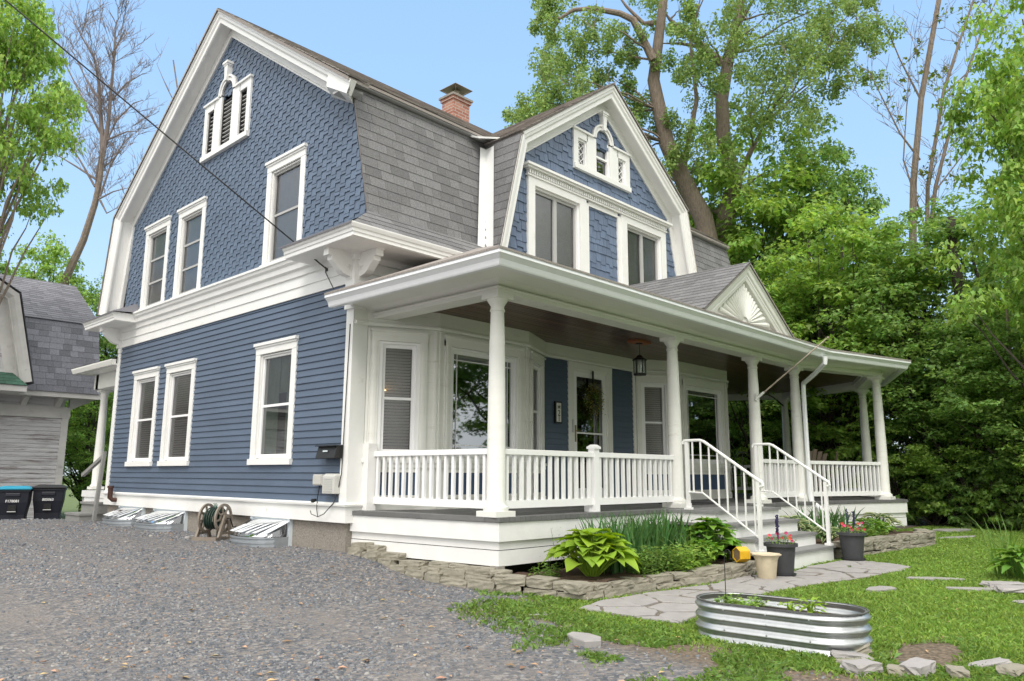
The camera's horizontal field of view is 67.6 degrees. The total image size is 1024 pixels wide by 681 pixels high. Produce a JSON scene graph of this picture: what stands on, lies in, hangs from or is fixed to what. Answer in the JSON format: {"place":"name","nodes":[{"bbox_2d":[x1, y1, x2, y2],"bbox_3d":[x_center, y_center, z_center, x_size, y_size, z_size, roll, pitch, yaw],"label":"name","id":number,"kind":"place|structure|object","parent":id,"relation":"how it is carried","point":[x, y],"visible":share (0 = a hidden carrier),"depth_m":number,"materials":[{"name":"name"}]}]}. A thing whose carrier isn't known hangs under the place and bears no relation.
{"place":"outdoors","nodes":[
{"label":"outdoors","id":0,"kind":"place"},
{"bbox_2d":[0,476,1023,680],"bbox_3d":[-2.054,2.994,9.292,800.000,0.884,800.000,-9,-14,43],"label":"ground","id":1,"kind":"structure","parent":0,"point":[14,626],"depth_m":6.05,"materials":[{"name":"gravel"}]},
{"bbox_2d":[0,486,32,519],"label":"wheelie bin","id":2,"kind":"object","parent":1,"relation":"on","point":[15,501],"visible":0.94,"depth_m":16.61,"materials":[{"name":"black plastic"}]},
{"bbox_2d":[0,0,88,303],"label":"maple tree","id":3,"kind":"object","parent":1,"relation":"on","point":[22,50],"visible":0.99,"depth_m":18.47,"materials":[{"name":"green plant"}]},
{"bbox_2d":[32,485,67,518],"bbox_3d":[-10.549,3.825,17.394,0.660,1.065,0.827,5,-11,-26],"label":"wheelie bin","id":4,"kind":"object","parent":1,"relation":"on","point":[48,501],"visible":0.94,"depth_m":17.13,"materials":[{"name":"black plastic"}]},
{"bbox_2d":[0,274,100,518],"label":"barn","id":5,"kind":"structure","parent":1,"relation":"on","point":[48,342],"depth_m":20.31,"materials":[{"name":"wood"}]},
{"bbox_2d":[0,229,103,427],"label":"maple tree","id":6,"kind":"object","parent":1,"relation":"on","point":[57,252],"visible":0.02,"depth_m":27.83,"materials":[{"name":"green plant"}]},
{"bbox_2d":[8,243,112,357],"bbox_3d":[-18.491,1.583,30.939,6.262,11.235,6.458,-2,-10,12],"label":"maple tree","id":7,"kind":"object","parent":1,"relation":"on","point":[76,269],"visible":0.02,"depth_m":31.11,"materials":[{"name":"green plant"}]},
{"bbox_2d":[62,402,112,511],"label":"maple tree","id":8,"kind":"object","parent":1,"relation":"on","point":[69,433],"visible":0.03,"depth_m":27.40,"materials":[{"name":"green plant"}]},
{"bbox_2d":[62,391,113,511],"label":"maple tree","id":9,"kind":"object","parent":1,"relation":"on","point":[76,443],"visible":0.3,"depth_m":23.84,"materials":[{"name":"green plant"}]},
{"bbox_2d":[69,419,111,507],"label":"maple tree","id":10,"kind":"object","parent":1,"relation":"on","point":[89,454],"visible":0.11,"depth_m":22.63,"materials":[{"name":"green plant"}]},
{"bbox_2d":[64,275,117,468],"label":"maple tree","id":11,"kind":"object","parent":1,"relation":"on","point":[106,344],"visible":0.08,"depth_m":29.24,"materials":[{"name":"green plant"}]},
{"bbox_2d":[32,0,164,284],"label":"bare tree","id":12,"kind":"object","parent":1,"relation":"on","point":[104,142],"visible":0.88,"depth_m":27.96,"materials":[{"name":"grey plant"}]},
{"bbox_2d":[191,503,235,540],"bbox_3d":[-4.182,2.593,10.915,0.495,0.525,0.548,-2,-10,13],"label":"hose reel","id":13,"kind":"object","parent":1,"relation":"on","point":[221,517],"visible":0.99,"depth_m":10.81,"materials":[{"name":"beige plastic"}]},
{"bbox_2d":[347,542,512,591],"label":"stone wall","id":14,"kind":"structure","parent":1,"relation":"on","point":[463,575],"depth_m":8.38,"materials":[{"name":"stone"}]},
{"bbox_2d":[64,8,910,573],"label":"house","id":15,"kind":"structure","parent":1,"relation":"on","point":[490,296],"depth_m":11.64,"materials":[{"name":"wood"}]},
{"bbox_2d":[102,505,145,525],"bbox_3d":[-7.069,3.212,13.789,1.170,0.425,0.453,-9,-14,43],"label":"window well cover","id":16,"kind":"object","parent":15,"relation":"attached to","point":[123,515],"depth_m":13.61,"materials":[{"name":"clear plastic"}]},
{"bbox_2d":[124,366,160,465],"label":"window","id":17,"kind":"structure","parent":15,"relation":"in","point":[139,399],"depth_m":14.28,"materials":[{"name":"white paint"}]},
{"bbox_2d":[139,215,171,309],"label":"window","id":18,"kind":"structure","parent":15,"relation":"in","point":[154,277],"depth_m":14.82,"materials":[{"name":"white paint"}]},
{"bbox_2d":[134,508,187,531],"bbox_3d":[-5.896,3.018,12.665,1.281,0.422,0.503,-9,-14,43],"label":"window well cover","id":19,"kind":"object","parent":15,"relation":"attached to","point":[161,520],"depth_m":12.43,"materials":[{"name":"clear plastic"}]},
{"bbox_2d":[5,0,333,288],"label":"power line","id":20,"kind":"object","parent":15,"relation":"attached to","point":[79,62],"visible":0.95,"depth_m":9.55,"materials":[{"name":"rubber"}]},
{"bbox_2d":[157,358,196,465],"bbox_3d":[-5.692,1.250,13.130,1.172,1.785,0.205,-9,-14,43],"label":"window","id":21,"kind":"structure","parent":15,"relation":"in","point":[184,367],"depth_m":13.28,"materials":[{"name":"white paint"}]},
{"bbox_2d":[170,196,207,298],"bbox_3d":[-5.713,-1.595,13.664,1.126,1.742,0.205,-9,-14,43],"label":"window","id":22,"kind":"structure","parent":15,"relation":"in","point":[190,237],"depth_m":13.81,"materials":[{"name":"white paint"}]},
{"bbox_2d":[200,59,253,163],"bbox_3d":[-4.959,-4.071,13.275,1.720,1.620,0.165,-9,-14,43],"label":"arched window","id":23,"kind":"structure","parent":15,"relation":"in","point":[226,122],"depth_m":13.31,"materials":[{"name":"white paint"}]},
{"bbox_2d":[230,516,292,546],"bbox_3d":[-3.496,2.648,10.427,1.086,0.448,0.513,-9,-14,43],"label":"window well cover","id":24,"kind":"object","parent":15,"relation":"attached to","point":[254,531],"depth_m":10.26,"materials":[{"name":"clear plastic"}]},
{"bbox_2d":[247,335,299,464],"bbox_3d":[-3.383,0.883,10.985,1.172,1.785,0.205,-9,-14,43],"label":"window","id":25,"kind":"structure","parent":15,"relation":"in","point":[274,398],"depth_m":11.03,"materials":[{"name":"white paint"}]},
{"bbox_2d":[259,142,307,266],"bbox_3d":[-3.386,-1.965,11.501,1.135,1.742,0.205,-9,-14,43],"label":"window","id":26,"kind":"structure","parent":15,"relation":"in","point":[284,205],"depth_m":11.64,"materials":[{"name":"white paint"}]},
{"bbox_2d":[315,445,342,458],"bbox_3d":[-2.324,1.410,9.700,0.440,0.169,0.135,-9,-14,43],"label":"mailbox","id":27,"kind":"object","parent":15,"relation":"attached to","point":[328,451],"visible":1,"depth_m":9.62,"materials":[{"name":"black metal"}]},
{"bbox_2d":[322,474,339,493],"bbox_3d":[-2.280,1.801,9.615,0.278,0.250,0.096,-9,-14,43],"label":"utility box","id":28,"kind":"object","parent":15,"relation":"attached to","point":[330,483],"visible":1,"depth_m":9.55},
{"bbox_2d":[376,341,419,450],"bbox_3d":[-1.502,0.764,10.034,0.548,1.485,0.120,4,-11,-21],"label":"window","id":29,"kind":"structure","parent":15,"relation":"in","point":[383,421],"depth_m":10.06,"materials":[{"name":"white plastic"}]},
{"bbox_2d":[449,347,517,458],"bbox_3d":[-0.419,0.911,10.845,0.120,1.485,1.350,-9,-14,43],"label":"window","id":30,"kind":"structure","parent":15,"relation":"in","point":[469,368],"depth_m":10.75,"materials":[{"name":"glass"}]},
{"bbox_2d":[533,362,541,459],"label":"window","id":31,"kind":"structure","parent":15,"relation":"in","point":[537,408],"depth_m":12.15,"materials":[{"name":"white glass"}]},
{"bbox_2d":[535,187,578,269],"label":"window","id":32,"kind":"structure","parent":15,"relation":"in","point":[552,219],"depth_m":12.77,"materials":[{"name":"glass"}]},
{"bbox_2d":[567,361,613,498],"bbox_3d":[1.329,1.588,13.217,0.160,2.350,1.240,-9,-14,43],"label":"door","id":33,"kind":"structure","parent":15,"relation":"in","point":[583,431],"depth_m":13.25,"materials":[{"name":"white paint"}]},
{"bbox_2d":[583,371,605,419],"bbox_3d":[1.427,0.961,13.293,0.129,0.868,0.619,-9,-14,43],"label":"wreath","id":34,"kind":"object","parent":15,"relation":"hanging from","point":[593,390],"visible":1,"depth_m":13.29,"materials":[{"name":"green plant"}]},
{"bbox_2d":[523,160,672,284],"bbox_3d":[1.652,-1.731,13.549,0.190,1.705,4.260,-9,-14,43],"label":"triple window frame","id":35,"kind":"structure","parent":15,"relation":"in","point":[538,176],"depth_m":13.25,"materials":[{"name":"white paint"}]},
{"bbox_2d":[572,111,631,192],"bbox_3d":[1.651,-3.514,13.871,0.165,1.290,1.720,-9,-14,43],"label":"arched window","id":36,"kind":"structure","parent":15,"relation":"in","point":[612,167],"depth_m":13.89,"materials":[{"name":"white paint"}]},
{"bbox_2d":[627,339,650,375],"bbox_3d":[2.072,0.288,12.419,0.240,0.560,0.380,-9,-14,43],"label":"porch lantern","id":37,"kind":"object","parent":15,"relation":"hanging from","point":[639,357],"visible":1,"depth_m":12.38,"materials":[{"name":"black metal"}]},
{"bbox_2d":[627,225,660,284],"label":"window","id":38,"kind":"structure","parent":15,"relation":"in","point":[643,256],"depth_m":14.59,"materials":[{"name":"glass"}]},
{"bbox_2d":[641,382,667,462],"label":"window","id":39,"kind":"structure","parent":15,"relation":"in","point":[646,401],"depth_m":14.37,"materials":[{"name":"white plastic"}]},
{"bbox_2d":[686,385,723,463],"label":"window","id":40,"kind":"structure","parent":15,"relation":"in","point":[704,406],"depth_m":15.22,"materials":[{"name":"white glass"}]},
{"bbox_2d":[776,449,831,497],"bbox_3d":[6.190,2.815,16.181,0.800,1.000,0.860,3,-10,-16],"label":"porch chair","id":41,"kind":"object","parent":15,"relation":"on","point":[813,454],"visible":0.2,"depth_m":15.94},
{"bbox_2d":[0,525,1001,680],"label":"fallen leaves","id":42,"kind":"object","parent":1,"relation":"on","point":[1,679],"visible":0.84,"depth_m":5.29,"materials":[{"name":"brown plant"}]},
{"bbox_2d":[567,632,600,647],"bbox_3d":[0.529,2.205,5.627,0.199,0.061,0.361,6,-11,-29],"label":"stone slab","id":43,"kind":"object","parent":1,"relation":"on","point":[585,640],"depth_m":5.54,"materials":[{"name":"stone"}]},
{"bbox_2d":[513,559,734,583],"bbox_3d":[1.399,2.588,8.655,1.380,0.047,3.400,-9,-14,43],"label":"garden bed","id":44,"kind":"object","parent":1,"relation":"on","point":[576,573],"visible":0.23,"depth_m":8.11,"materials":[{"name":"brown soil"}]},
{"bbox_2d":[541,527,643,576],"bbox_3d":[0.847,2.234,8.067,1.081,0.496,1.083,-9,-14,43],"label":"hosta","id":45,"kind":"object","parent":44,"relation":"on","point":[591,565],"visible":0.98,"depth_m":7.95,"materials":[{"name":"green plant"}]},
{"bbox_2d":[575,508,694,573],"bbox_3d":[1.521,2.303,9.025,0.953,0.710,1.939,-9,-14,43],"label":"iris clump","id":46,"kind":"object","parent":44,"relation":"on","point":[645,533],"visible":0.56,"depth_m":8.85,"materials":[{"name":"green plant"}]},
{"bbox_2d":[621,544,679,577],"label":"weedy plants","id":47,"kind":"object","parent":44,"relation":"on","point":[661,561],"visible":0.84,"depth_m":8.33,"materials":[{"name":"green plant"}]},
{"bbox_2d":[664,541,716,571],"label":"weedy plants","id":48,"kind":"object","parent":44,"relation":"on","point":[686,561],"visible":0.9,"depth_m":8.60,"materials":[{"name":"green plant"}]},
{"bbox_2d":[688,540,726,564],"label":"plants","id":49,"kind":"object","parent":44,"relation":"on","point":[712,550],"visible":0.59,"depth_m":8.98,"materials":[{"name":"green plant"}]},
{"bbox_2d":[682,516,746,560],"bbox_3d":[2.457,2.454,9.477,0.862,0.546,0.864,-9,-14,43],"label":"hosta","id":50,"kind":"object","parent":44,"relation":"on","point":[717,524],"visible":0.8,"depth_m":9.39,"materials":[{"name":"green plant"}]},
{"bbox_2d":[494,560,756,600],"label":"stone wall","id":51,"kind":"structure","parent":1,"relation":"on","point":[541,585],"depth_m":7.72,"materials":[{"name":"stone"}]},
{"bbox_2d":[501,0,907,445],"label":"poplar tree","id":52,"kind":"object","parent":1,"relation":"on","point":[677,156],"visible":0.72,"depth_m":25.57,"materials":[{"name":"green plant"}]},
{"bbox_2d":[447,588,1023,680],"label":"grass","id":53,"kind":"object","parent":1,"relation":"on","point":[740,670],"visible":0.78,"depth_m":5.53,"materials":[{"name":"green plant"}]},
{"bbox_2d":[731,441,783,492],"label":"bush","id":54,"kind":"object","parent":1,"relation":"on","point":[744,449],"visible":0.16,"depth_m":21.61,"materials":[{"name":"green plant"}]},
{"bbox_2d":[728,269,823,473],"bbox_3d":[7.579,1.496,22.666,6.458,7.762,6.262,2,-10,-8],"label":"maple tree","id":55,"kind":"object","parent":1,"relation":"on","point":[742,432],"visible":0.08,"depth_m":22.24,"materials":[{"name":"green plant"}]},
{"bbox_2d":[683,99,873,436],"bbox_3d":[8.336,-1.370,26.127,8.692,14.998,8.976,1,-10,-2],"label":"maple tree","id":56,"kind":"object","parent":1,"relation":"on","point":[764,207],"visible":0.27,"depth_m":25.62,"materials":[{"name":"green plant"}]},
{"bbox_2d":[695,592,872,656],"bbox_3d":[2.009,2.136,5.750,1.296,0.319,0.640,-8,-13,39],"label":"raised planter","id":57,"kind":"object","parent":1,"relation":"on","point":[843,627],"visible":0.91,"depth_m":5.51,"materials":[{"name":"metal"}]},
{"bbox_2d":[762,403,839,491],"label":"maple tree","id":58,"kind":"object","parent":1,"relation":"on","point":[774,438],"visible":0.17,"depth_m":21.56,"materials":[{"name":"green plant"}]},
{"bbox_2d":[731,112,901,422],"bbox_3d":[10.385,-0.924,27.232,7.265,14.503,7.045,-7,-12,35],"label":"maple tree","id":59,"kind":"object","parent":1,"relation":"on","point":[829,148],"visible":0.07,"depth_m":26.48,"materials":[{"name":"green plant"}]},
{"bbox_2d":[734,191,953,487],"bbox_3d":[8.670,0.348,21.072,6.732,9.553,6.519,5,-11,-24],"label":"maple tree","id":60,"kind":"object","parent":1,"relation":"on","point":[820,286],"visible":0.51,"depth_m":20.59,"materials":[{"name":"green plant"}]},
{"bbox_2d":[830,650,873,660],"bbox_3d":[2.295,2.142,5.169,0.285,0.076,0.133,-1,-10,5],"label":"rock","id":61,"kind":"object","parent":1,"relation":"on","point":[837,654],"visible":0.58,"depth_m":5.13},
{"bbox_2d":[777,147,928,442],"bbox_3d":[10.469,-0.377,24.197,5.740,12.256,5.920,-5,-11,28],"label":"maple tree","id":62,"kind":"object","parent":1,"relation":"on","point":[860,174],"visible":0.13,"depth_m":24.67,"materials":[{"name":"green plant"}]},
{"bbox_2d":[822,444,893,495],"bbox_3d":[8.734,3.810,19.679,2.135,2.333,2.307,3,-10,-15],"label":"bush","id":63,"kind":"object","parent":1,"relation":"on","point":[850,453],"visible":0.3,"depth_m":19.62,"materials":[{"name":"green plant"}]},
{"bbox_2d":[840,658,882,676],"bbox_3d":[2.213,2.074,4.840,0.232,0.079,0.160,3,-10,-18],"label":"rock","id":64,"kind":"object","parent":1,"relation":"on","point":[858,666],"visible":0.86,"depth_m":4.80,"materials":[{"name":"stone"}]},
{"bbox_2d":[815,529,912,547],"bbox_3d":[5.468,3.212,12.557,1.880,0.049,4.150,-9,-14,43],"label":"garden bed","id":65,"kind":"object","parent":1,"relation":"on","point":[818,541],"visible":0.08,"depth_m":12.88,"materials":[{"name":"brown soil"}]},
{"bbox_2d":[784,505,864,538],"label":"iris clump","id":66,"kind":"object","parent":65,"relation":"on","point":[834,522],"visible":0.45,"depth_m":12.60,"materials":[{"name":"green plant"}]},
{"bbox_2d":[855,512,904,530],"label":"variegated hosta","id":67,"kind":"object","parent":65,"relation":"on","point":[889,519],"visible":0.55,"depth_m":13.53,"materials":[{"name":"green plant"}]},
{"bbox_2d":[820,387,946,492],"bbox_3d":[9.574,2.933,19.396,3.139,3.595,3.242,-1,-10,7],"label":"maple tree","id":68,"kind":"object","parent":1,"relation":"on","point":[856,426],"visible":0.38,"depth_m":19.27,"materials":[{"name":"green plant"}]},
{"bbox_2d":[831,528,936,558],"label":"stone wall","id":69,"kind":"structure","parent":1,"relation":"on","point":[918,537],"depth_m":11.78,"materials":[{"name":"stone"}]},
{"bbox_2d":[859,448,926,524],"bbox_3d":[9.642,3.719,18.803,2.021,2.167,2.010,0,-10,0],"label":"bush","id":70,"kind":"object","parent":1,"relation":"on","point":[907,483],"visible":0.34,"depth_m":18.60,"materials":[{"name":"green plant"}]},
{"bbox_2d":[899,657,935,678],"bbox_3d":[2.540,2.058,4.782,0.214,0.103,0.153,7,-12,-35],"label":"rock","id":71,"kind":"object","parent":1,"relation":"on","point":[917,666],"visible":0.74,"depth_m":4.75,"materials":[{"name":"stone"}]},
{"bbox_2d":[813,214,1023,522],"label":"maple tree","id":72,"kind":"object","parent":1,"relation":"on","point":[884,316],"visible":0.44,"depth_m":19.52,"materials":[{"name":"green plant"}]},
{"bbox_2d":[824,0,1014,516],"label":"multistem tree","id":73,"kind":"object","parent":1,"relation":"on","point":[915,150],"visible":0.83,"depth_m":23.97,"materials":[{"name":"green plant"}]},
{"bbox_2d":[832,185,1023,411],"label":"maple tree","id":74,"kind":"object","parent":1,"relation":"on","point":[972,268],"visible":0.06,"depth_m":21.63,"materials":[{"name":"green plant"}]},
{"bbox_2d":[900,463,962,526],"bbox_3d":[10.073,3.746,18.028,1.601,1.750,1.730,-2,-10,15],"label":"bush","id":75,"kind":"object","parent":1,"relation":"on","point":[925,489],"visible":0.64,"depth_m":17.87,"materials":[{"name":"green plant"}]},
{"bbox_2d":[858,304,1023,526],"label":"maple tree","id":76,"kind":"object","parent":1,"relation":"on","point":[947,350],"visible":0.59,"depth_m":18.00,"materials":[{"name":"green plant"}]},
{"bbox_2d":[914,209,996,507],"bbox_3d":[11.790,0.632,19.825,1.992,8.276,2.016,-9,-14,43],"label":"sapling","id":77,"kind":"object","parent":1,"relation":"on","point":[951,221],"visible":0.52,"depth_m":20.13,"materials":[{"name":"green plant"}]},
{"bbox_2d":[945,664,969,678],"bbox_3d":[2.741,2.049,4.703,0.112,0.072,0.180,-2,-10,14],"label":"rock","id":78,"kind":"object","parent":1,"relation":"on","point":[958,671],"visible":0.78,"depth_m":4.65,"materials":[{"name":"stone"}]},
{"bbox_2d":[894,371,1023,517],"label":"maple tree","id":79,"kind":"object","parent":1,"relation":"on","point":[955,453],"visible":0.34,"depth_m":17.57,"materials":[{"name":"green plant"}]},
{"bbox_2d":[922,461,999,527],"bbox_3d":[10.396,3.672,17.662,1.654,1.773,1.645,-6,-12,30],"label":"bush","id":80,"kind":"object","parent":1,"relation":"on","point":[959,492],"visible":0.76,"depth_m":17.40,"materials":[{"name":"green plant"}]},
{"bbox_2d":[930,314,1023,490],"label":"maple tree","id":81,"kind":"object","parent":1,"relation":"on","point":[1017,433],"visible":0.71,"depth_m":16.95,"materials":[{"name":"green plant"}]},
{"bbox_2d":[931,0,1023,387],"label":"maple tree","id":82,"kind":"object","parent":1,"relation":"on","point":[1008,204],"visible":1,"depth_m":16.60,"materials":[{"name":"green plant"}]},
{"bbox_2d":[943,512,1023,577],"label":"tall grass","id":83,"kind":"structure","parent":1,"relation":"on","point":[1008,572],"depth_m":8.97,"materials":[{"name":"green plant"}]},
{"bbox_2d":[954,471,1021,529],"bbox_3d":[10.800,3.682,17.218,1.538,1.555,1.423,10,-14,-43],"label":"bush","id":84,"kind":"object","parent":1,"relation":"on","point":[1004,509],"visible":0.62,"depth_m":16.91,"materials":[{"name":"green plant"}]},
{"bbox_2d":[967,266,1021,385],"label":"sapling","id":85,"kind":"object","parent":1,"relation":"on","point":[992,283],"visible":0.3,"depth_m":18.39,"materials":[{"name":"green plant"}]},
{"bbox_2d":[977,36,1023,321],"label":"maple tree","id":86,"kind":"object","parent":1,"relation":"on","point":[997,161],"visible":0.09,"depth_m":24.10,"materials":[{"name":"green plant"}]},
{"bbox_2d":[980,454,1023,530],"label":"bush","id":87,"kind":"object","parent":1,"relation":"on","point":[1006,478],"visible":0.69,"depth_m":16.52,"materials":[{"name":"green plant"}]},
{"bbox_2d":[985,543,1023,578],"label":"hosta","id":88,"kind":"object","parent":1,"relation":"on","point":[1019,567],"visible":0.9,"depth_m":8.74,"materials":[{"name":"green plant"}]},
{"bbox_2d":[996,388,1023,474],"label":"maple tree","id":89,"kind":"object","parent":1,"relation":"on","point":[1017,447],"visible":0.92,"depth_m":16.06,"materials":[{"name":"green plant"}]},
{"bbox_2d":[996,663,1023,676],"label":"rock","id":90,"kind":"object","parent":1,"relation":"on","point":[1014,669],"visible":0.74,"depth_m":4.70,"materials":[{"name":"stone"}]},
{"bbox_2d":[0,0,1023,475],"label":"sky","id":91,"kind":"structure","parent":0,"point":[418,49],"materials":[{"name":"blue"}]},
{"bbox_2d":[455,524,1023,680],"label":"lawn grass","id":92,"kind":"structure","parent":0,"point":[905,592],"depth_m":7.02,"materials":[{"name":"plant"}]},
{"bbox_2d":[585,570,904,623],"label":"path","id":93,"kind":"structure","parent":0,"point":[660,612],"depth_m":7.91,"materials":[{"name":"stone"}]},
{"bbox_2d":[591,598,640,606],"bbox_3d":[0.918,2.469,7.162,0.404,0.033,0.462,4,-11,-19],"label":"flagstone","id":94,"kind":"object","parent":93,"relation":"on","point":[616,602],"visible":0.84,"depth_m":7.11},
{"bbox_2d":[603,606,657,616],"bbox_3d":[1.045,2.406,6.763,0.496,0.034,0.449,0,-10,2],"label":"flagstone","id":95,"kind":"object","parent":93,"relation":"on","point":[636,611],"visible":0.87,"depth_m":6.73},
{"bbox_2d":[620,594,658,606],"bbox_3d":[1.233,2.499,7.340,0.309,0.035,0.636,3,-10,-14],"label":"flagstone","id":96,"kind":"object","parent":93,"relation":"on","point":[642,600],"visible":0.82,"depth_m":7.33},
{"bbox_2d":[647,595,696,603],"bbox_3d":[1.575,2.511,7.384,0.596,0.032,0.370,-3,-10,17],"label":"flagstone","id":97,"kind":"object","parent":93,"relation":"on","point":[672,599],"visible":0.64,"depth_m":7.35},
{"bbox_2d":[648,603,697,611],"bbox_3d":[1.477,2.448,6.979,0.471,0.034,0.447,-2,-10,10],"label":"flagstone","id":98,"kind":"object","parent":93,"relation":"on","point":[671,607],"visible":0.63,"depth_m":6.95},
{"bbox_2d":[659,612,695,622],"bbox_3d":[1.429,2.392,6.617,0.292,0.032,0.512,-6,-12,32],"label":"flagstone","id":99,"kind":"object","parent":93,"relation":"on","point":[678,616],"visible":0.63,"depth_m":6.60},
{"bbox_2d":[710,583,760,590],"bbox_3d":[2.369,2.615,8.101,0.522,0.033,0.470,-1,-10,6],"label":"flagstone","id":100,"kind":"object","parent":93,"relation":"on","point":[729,586],"visible":0.84,"depth_m":8.05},
{"bbox_2d":[743,579,794,587],"bbox_3d":[2.785,2.651,8.304,0.510,0.034,0.473,-9,-14,43],"label":"flagstone","id":101,"kind":"object","parent":93,"relation":"on","point":[761,582],"visible":0.79,"depth_m":8.28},
{"bbox_2d":[752,575,801,581],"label":"flagstone","id":102,"kind":"object","parent":93,"relation":"on","point":[785,578],"visible":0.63,"depth_m":8.70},
{"bbox_2d":[750,552,780,578],"bbox_3d":[2.917,2.582,8.766,0.331,0.272,0.331,-1,-10,9],"label":"clay pot","id":103,"kind":"object","parent":102,"relation":"on","point":[766,564],"visible":1,"depth_m":8.67,"materials":[{"name":"ceramic"}]},
{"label":"flagstone","id":104,"kind":"object","parent":93,"relation":"on","visible":0},
{"bbox_2d":[763,515,797,576],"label":"potted flowers","id":105,"kind":"object","parent":104,"relation":"on","point":[786,558],"visible":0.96,"depth_m":8.94,"materials":[{"name":"plastic"}]},
{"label":"flagstone","id":106,"kind":"object","parent":93,"relation":"on","visible":0},
{"bbox_2d":[836,509,866,560],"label":"potted flowers","id":107,"kind":"object","parent":106,"relation":"on","point":[852,543],"visible":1,"depth_m":10.44,"materials":[{"name":"plastic"}]},
{"bbox_2d":[846,518,901,533],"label":"hosta","id":108,"kind":"object","parent":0,"point":[866,525],"visible":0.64,"depth_m":12.70,"materials":[{"name":"green plant"}]},
{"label":"planter soil","id":109,"kind":"structure","parent":0,"visible":0},
{"bbox_2d":[714,593,768,607],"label":"seedlings","id":110,"kind":"object","parent":109,"relation":"on","point":[743,602],"visible":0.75,"depth_m":6.02,"materials":[{"name":"green plant"}]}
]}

